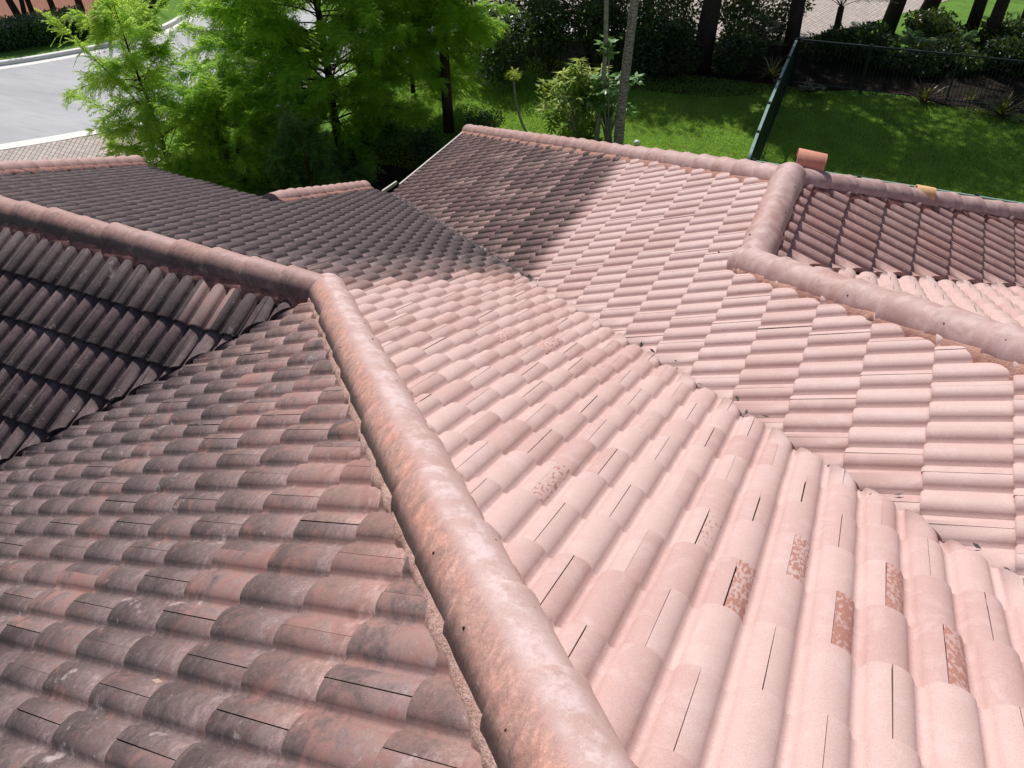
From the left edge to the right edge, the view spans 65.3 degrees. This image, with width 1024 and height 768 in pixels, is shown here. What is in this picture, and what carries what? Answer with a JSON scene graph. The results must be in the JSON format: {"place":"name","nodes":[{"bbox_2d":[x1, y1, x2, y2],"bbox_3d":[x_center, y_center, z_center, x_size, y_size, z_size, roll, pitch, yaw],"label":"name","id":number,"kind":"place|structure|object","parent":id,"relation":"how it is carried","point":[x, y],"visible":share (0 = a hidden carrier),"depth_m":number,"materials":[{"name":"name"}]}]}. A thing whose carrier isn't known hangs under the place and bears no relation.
{"place":"outdoors","nodes":[
{"label":"outdoors","id":0,"kind":"place"},
{"bbox_2d":[0,130,159,167],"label":"driveway","id":1,"kind":"structure","parent":0,"point":[81,147],"depth_m":23.31,"materials":[{"name":"stone"}]},
{"bbox_2d":[0,0,585,143],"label":"road","id":2,"kind":"structure","parent":0,"point":[31,102],"depth_m":26.93,"materials":[{"name":"grey asphalt"}]},
{"bbox_2d":[0,124,1023,767],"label":"tiled house","id":3,"kind":"structure","parent":0,"point":[358,474],"depth_m":3.67,"materials":[{"name":"tile"}]},
{"bbox_2d":[391,194,1009,569],"bbox_3d":[-0.032,-1.210,8.254,0.200,4.253,12.641,-15,42,-14],"label":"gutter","id":4,"kind":"object","parent":3,"relation":"on","point":[737,397],"visible":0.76,"depth_m":8.34,"materials":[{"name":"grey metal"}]},
{"bbox_2d":[796,148,827,171],"bbox_3d":[2.681,-2.025,7.157,0.259,0.137,0.234,10,42,15],"label":"loose roof tile","id":5,"kind":"object","parent":3,"relation":"on","point":[810,159],"visible":0.96,"depth_m":7.09,"materials":[{"name":"ceramic"}]},
{"bbox_2d":[915,184,935,200],"bbox_3d":[3.989,-1.862,7.716,0.177,0.105,0.184,7,41,12],"label":"loose roof tile","id":6,"kind":"object","parent":3,"relation":"on","point":[930,192],"visible":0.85,"depth_m":7.67,"materials":[{"name":"ceramic"}]},
{"bbox_2d":[0,0,1023,202],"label":"ground","id":7,"kind":"structure","parent":0,"point":[961,9],"depth_m":23.14,"materials":[{"name":"green plant"}]},
{"bbox_2d":[0,0,109,30],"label":"planting bed","id":8,"kind":"object","parent":7,"relation":"on","point":[37,4],"depth_m":35.59,"materials":[{"name":"brown soil"}]},
{"bbox_2d":[5,0,20,16],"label":"shade tree","id":9,"kind":"object","parent":8,"relation":"on","point":[12,6],"visible":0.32,"depth_m":32.71,"materials":[{"name":"brown plant"}]},
{"bbox_2d":[19,0,26,16],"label":"shade tree","id":10,"kind":"object","parent":8,"relation":"on","point":[22,7],"visible":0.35,"depth_m":32.85,"materials":[{"name":"brown plant"}]},
{"bbox_2d":[25,0,34,15],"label":"shade tree","id":11,"kind":"object","parent":8,"relation":"on","point":[29,6],"visible":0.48,"depth_m":34.05,"materials":[{"name":"brown plant"}]},
{"bbox_2d":[0,3,93,51],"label":"hedge","id":12,"kind":"object","parent":8,"relation":"on","point":[23,31],"visible":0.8,"depth_m":30.85,"materials":[{"name":"green plant"}]},
{"bbox_2d":[47,0,56,9],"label":"shade tree","id":13,"kind":"object","parent":8,"relation":"on","point":[51,4],"visible":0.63,"depth_m":34.81,"materials":[{"name":"brown plant"}]},
{"bbox_2d":[74,0,84,9],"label":"shade tree","id":14,"kind":"object","parent":8,"relation":"on","point":[79,2],"visible":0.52,"depth_m":34.42,"materials":[{"name":"brown plant"}]},
{"bbox_2d":[128,0,164,15],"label":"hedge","id":15,"kind":"object","parent":8,"relation":"on","point":[153,2],"visible":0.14,"depth_m":34.08,"materials":[{"name":"green plant"}]},
{"bbox_2d":[0,1,198,68],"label":"kerb","id":16,"kind":"structure","parent":7,"relation":"on","point":[40,58],"depth_m":29.93,"materials":[{"name":"concrete"}]},
{"bbox_2d":[85,0,151,31],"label":"shrub","id":17,"kind":"object","parent":7,"relation":"on","point":[129,2],"visible":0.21,"depth_m":30.91,"materials":[{"name":"green plant"}]},
{"bbox_2d":[34,0,233,181],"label":"cypress tree","id":18,"kind":"object","parent":7,"relation":"on","point":[149,133],"visible":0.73,"depth_m":18.95,"materials":[{"name":"green plant"}]},
{"bbox_2d":[179,0,318,115],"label":"cypress tree","id":19,"kind":"object","parent":7,"relation":"on","point":[211,30],"visible":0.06,"depth_m":22.32,"materials":[{"name":"green plant"}]},
{"bbox_2d":[0,30,571,150],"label":"kerb","id":20,"kind":"structure","parent":7,"relation":"on","point":[42,140],"depth_m":23.93,"materials":[{"name":"concrete"}]},
{"bbox_2d":[214,145,439,192],"bbox_3d":[-4.049,-4.987,20.656,8.100,0.001,6.800,15,43,20],"label":"planting bed","id":21,"kind":"object","parent":7,"relation":"on","point":[394,173],"visible":0.14,"depth_m":21.51,"materials":[{"name":"brown soil"}]},
{"bbox_2d":[149,45,321,194],"bbox_3d":[-6.728,-6.231,19.439,4.455,4.540,4.213,15,43,20],"label":"cypress tree","id":22,"kind":"object","parent":21,"relation":"on","point":[209,146],"visible":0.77,"depth_m":18.72,"materials":[{"name":"green plant"}]},
{"bbox_2d":[249,99,376,195],"bbox_3d":[-4.872,-5.259,18.641,3.389,3.461,2.318,-7,40,-5],"label":"cypress tree","id":23,"kind":"object","parent":21,"relation":"on","point":[325,175],"visible":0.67,"depth_m":18.25,"materials":[{"name":"green plant"}]},
{"bbox_2d":[166,0,470,179],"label":"cypress tree","id":24,"kind":"object","parent":21,"relation":"on","point":[321,96],"visible":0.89,"depth_m":19.79,"materials":[{"name":"green plant"}]},
{"bbox_2d":[329,136,392,183],"bbox_3d":[-4.082,-5.932,21.073,1.830,1.070,1.682,6,41,9],"label":"shrub","id":25,"kind":"object","parent":21,"relation":"on","point":[352,158],"visible":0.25,"depth_m":21.01,"materials":[{"name":"green plant"}]},
{"bbox_2d":[392,121,443,161],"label":"shrub","id":26,"kind":"object","parent":21,"relation":"on","point":[423,142],"visible":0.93,"depth_m":21.57,"materials":[{"name":"green plant"}]},
{"bbox_2d":[350,90,404,136],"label":"shrub","id":27,"kind":"object","parent":7,"relation":"on","point":[392,125],"visible":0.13,"depth_m":23.20,"materials":[{"name":"green plant"}]},
{"bbox_2d":[336,0,483,131],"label":"cypress tree","id":28,"kind":"object","parent":7,"relation":"on","point":[455,81],"visible":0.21,"depth_m":23.46,"materials":[{"name":"green plant"}]},
{"bbox_2d":[373,0,519,133],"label":"cypress tree","id":29,"kind":"object","parent":7,"relation":"on","point":[483,27],"visible":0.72,"depth_m":21.03,"materials":[{"name":"green plant"}]},
{"bbox_2d":[428,0,502,24],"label":"shrub","id":30,"kind":"object","parent":7,"relation":"on","point":[470,2],"visible":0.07,"depth_m":27.95,"materials":[{"name":"green plant"}]},
{"bbox_2d":[452,104,505,130],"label":"shrub","id":31,"kind":"object","parent":7,"relation":"on","point":[480,118],"visible":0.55,"depth_m":22.43,"materials":[{"name":"green plant"}]},
{"bbox_2d":[464,0,542,88],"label":"shrub","id":32,"kind":"object","parent":7,"relation":"on","point":[512,42],"visible":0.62,"depth_m":25.02,"materials":[{"name":"green plant"}]},
{"bbox_2d":[504,66,526,131],"bbox_3d":[0.110,-8.127,22.841,0.459,1.765,0.742,-21,44,-21],"label":"bent sapling","id":33,"kind":"object","parent":7,"relation":"on","point":[512,76],"visible":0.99,"depth_m":22.55,"materials":[{"name":"green plant"}]},
{"bbox_2d":[534,57,613,139],"bbox_3d":[1.667,-7.651,21.939,2.106,2.380,1.569,15,43,20],"label":"variegated bush","id":34,"kind":"object","parent":7,"relation":"on","point":[579,124],"visible":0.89,"depth_m":21.65,"materials":[{"name":"green plant"}]},
{"bbox_2d":[594,0,608,140],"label":"slender tree","id":35,"kind":"object","parent":7,"relation":"on","point":[604,68],"visible":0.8,"depth_m":20.78,"materials":[{"name":"brown plant"}]},
{"bbox_2d":[577,34,644,142],"bbox_3d":[2.571,-7.770,21.369,1.796,2.936,1.393,15,43,20],"label":"papaya plant","id":36,"kind":"object","parent":7,"relation":"on","point":[606,94],"visible":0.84,"depth_m":21.30,"materials":[{"name":"green plant"}]},
{"bbox_2d":[613,0,638,144],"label":"palm tree","id":37,"kind":"object","parent":7,"relation":"on","point":[619,129],"visible":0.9,"depth_m":20.52,"materials":[{"name":"grey plant"}]},
{"bbox_2d":[502,41,1023,123],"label":"planting bed","id":38,"kind":"object","parent":7,"relation":"on","point":[752,76],"visible":0.47,"depth_m":25.45,"materials":[{"name":"brown soil"}]},
{"bbox_2d":[508,0,594,79],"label":"shrub","id":39,"kind":"object","parent":38,"relation":"on","point":[544,39],"visible":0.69,"depth_m":25.63,"materials":[{"name":"green plant"}]},
{"bbox_2d":[544,0,626,69],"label":"shrub","id":40,"kind":"object","parent":38,"relation":"on","point":[592,15],"visible":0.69,"depth_m":25.32,"materials":[{"name":"green plant"}]},
{"bbox_2d":[594,0,683,82],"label":"shrub","id":41,"kind":"object","parent":38,"relation":"on","point":[655,24],"visible":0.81,"depth_m":25.12,"materials":[{"name":"green plant"}]},
{"bbox_2d":[640,0,701,33],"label":"shrub","id":42,"kind":"object","parent":38,"relation":"on","point":[684,5],"visible":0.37,"depth_m":27.26,"materials":[{"name":"green plant"}]},
{"bbox_2d":[641,18,704,78],"bbox_3d":[5.221,-10.890,25.912,1.880,1.929,2.142,-16,42,-16],"label":"shrub","id":43,"kind":"object","parent":38,"relation":"on","point":[684,39],"visible":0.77,"depth_m":25.48,"materials":[{"name":"green plant"}]},
{"bbox_2d":[691,0,721,70],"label":"shade tree","id":44,"kind":"object","parent":38,"relation":"on","point":[708,20],"visible":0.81,"depth_m":25.80,"materials":[{"name":"brown plant"}]},
{"bbox_2d":[697,0,772,36],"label":"shrub","id":45,"kind":"object","parent":38,"relation":"on","point":[730,10],"visible":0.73,"depth_m":26.86,"materials":[{"name":"green plant"}]},
{"bbox_2d":[710,19,768,76],"bbox_3d":[7.299,-10.830,25.845,1.902,1.523,2.375,15,43,20],"label":"shrub","id":46,"kind":"object","parent":38,"relation":"on","point":[739,48],"visible":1,"depth_m":25.50,"materials":[{"name":"green plant"}]},
{"bbox_2d":[734,13,789,46],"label":"palm shrub","id":47,"kind":"object","parent":38,"relation":"on","point":[768,31],"visible":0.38,"depth_m":26.95,"materials":[{"name":"green plant"}]},
{"bbox_2d":[744,54,799,80],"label":"spiky plant","id":48,"kind":"object","parent":38,"relation":"on","point":[772,71],"visible":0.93,"depth_m":25.68,"materials":[{"name":"green plant"}]},
{"bbox_2d":[756,0,815,46],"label":"shrub","id":49,"kind":"object","parent":38,"relation":"on","point":[782,15],"visible":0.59,"depth_m":27.70,"materials":[{"name":"green plant"}]},
{"bbox_2d":[781,0,804,60],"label":"shade tree","id":50,"kind":"object","parent":38,"relation":"on","point":[794,23],"visible":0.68,"depth_m":26.29,"materials":[{"name":"brown plant"}]},
{"bbox_2d":[797,81,826,92],"bbox_3d":[9.150,-9.057,24.443,0.885,0.350,0.926,15,43,20],"label":"rock","id":51,"kind":"object","parent":38,"relation":"on","point":[810,88],"visible":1,"depth_m":24.27,"materials":[{"name":"grey stone"}]},
{"bbox_2d":[799,23,858,62],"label":"shrub","id":52,"kind":"object","parent":38,"relation":"on","point":[839,34],"visible":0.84,"depth_m":26.40,"materials":[{"name":"green plant"}]},
{"bbox_2d":[828,0,898,29],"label":"shade tree","id":53,"kind":"object","parent":38,"relation":"on","point":[839,15],"visible":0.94,"depth_m":26.77,"materials":[{"name":"brown plant"}]},
{"bbox_2d":[841,19,901,69],"bbox_3d":[11.794,-11.109,26.038,2.175,1.504,1.785,27,49,31],"label":"shrub","id":54,"kind":"object","parent":38,"relation":"on","point":[869,37],"visible":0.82,"depth_m":25.73,"materials":[{"name":"green plant"}]},
{"bbox_2d":[789,37,1023,112],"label":"metal fence","id":55,"kind":"object","parent":38,"relation":"on","point":[861,89],"visible":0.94,"depth_m":23.68,"materials":[{"name":"black metal"}]},
{"bbox_2d":[888,42,944,77],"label":"shrub","id":56,"kind":"object","parent":38,"relation":"on","point":[928,47],"visible":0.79,"depth_m":25.24,"materials":[{"name":"green plant"}]},
{"bbox_2d":[892,76,955,105],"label":"spiky plant","id":57,"kind":"object","parent":38,"relation":"on","point":[923,96],"visible":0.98,"depth_m":23.71,"materials":[{"name":"green plant"}]},
{"bbox_2d":[934,34,999,75],"bbox_3d":[14.482,-10.393,25.501,2.070,1.050,2.098,15,43,20],"label":"shrub","id":58,"kind":"object","parent":38,"relation":"on","point":[963,44],"visible":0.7,"depth_m":25.41,"materials":[{"name":"green plant"}]},
{"bbox_2d":[963,90,982,101],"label":"spiky plant","id":59,"kind":"object","parent":38,"relation":"on","point":[969,97],"visible":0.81,"depth_m":23.79,"materials":[{"name":"green plant"}]},
{"bbox_2d":[961,86,1023,126],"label":"spiky plant","id":60,"kind":"object","parent":38,"relation":"on","point":[1002,107],"visible":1,"depth_m":22.77,"materials":[{"name":"green plant"}]},
{"bbox_2d":[982,35,1023,77],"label":"shrub","id":61,"kind":"object","parent":38,"relation":"on","point":[1012,49],"visible":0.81,"depth_m":25.05,"materials":[{"name":"green plant"}]},
{"bbox_2d":[747,38,797,160],"bbox_3d":[6.995,-7.235,21.634,0.114,1.460,8.985,13,43,18],"label":"metal fence","id":62,"kind":"object","parent":7,"relation":"on","point":[763,131],"visible":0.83,"depth_m":21.57,"materials":[{"name":"metal"}]},
{"bbox_2d":[851,21,885,35],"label":"palm shrub","id":63,"kind":"object","parent":7,"relation":"on","point":[853,24],"visible":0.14,"depth_m":28.33,"materials":[{"name":"green plant"}]},
{"bbox_2d":[752,158,1023,203],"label":"metal fence","id":64,"kind":"object","parent":7,"relation":"on","point":[959,193],"visible":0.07,"depth_m":16.63,"materials":[{"name":"metal"}]},
{"bbox_2d":[878,0,906,35],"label":"shade tree","id":65,"kind":"object","parent":7,"relation":"on","point":[892,14],"visible":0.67,"depth_m":28.20,"materials":[{"name":"brown plant"}]},
{"bbox_2d":[898,27,940,47],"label":"palm shrub","id":66,"kind":"object","parent":7,"relation":"on","point":[911,37],"visible":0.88,"depth_m":26.48,"materials":[{"name":"green plant"}]},
{"bbox_2d":[911,0,941,24],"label":"shade tree","id":67,"kind":"object","parent":7,"relation":"on","point":[928,4],"visible":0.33,"depth_m":28.25,"materials":[{"name":"brown plant"}]},
{"bbox_2d":[901,5,975,42],"bbox_3d":[14.746,-12.440,27.706,1.864,1.221,2.425,-23,44,-23],"label":"shrub","id":68,"kind":"object","parent":7,"relation":"on","point":[936,23],"visible":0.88,"depth_m":27.46,"materials":[{"name":"green plant"}]},
{"bbox_2d":[963,0,987,38],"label":"shade tree","id":69,"kind":"object","parent":7,"relation":"on","point":[976,12],"visible":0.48,"depth_m":27.30,"materials":[{"name":"brown plant"}]},
{"bbox_2d":[978,0,1010,51],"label":"shade tree","id":70,"kind":"object","parent":7,"relation":"on","point":[997,15],"visible":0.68,"depth_m":26.39,"materials":[{"name":"brown plant"}]},
{"bbox_2d":[973,12,1023,51],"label":"shrub","id":71,"kind":"object","parent":7,"relation":"on","point":[1010,29],"visible":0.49,"depth_m":26.57,"materials":[{"name":"green plant"}]},
{"bbox_2d":[493,0,946,40],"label":"driveway","id":72,"kind":"structure","parent":0,"point":[821,16],"depth_m":30.83,"materials":[{"name":"stone"}]},
{"bbox_2d":[931,30,977,50],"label":"palm shrub","id":73,"kind":"object","parent":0,"point":[968,35],"visible":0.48,"depth_m":26.21,"materials":[{"name":"green plant"}]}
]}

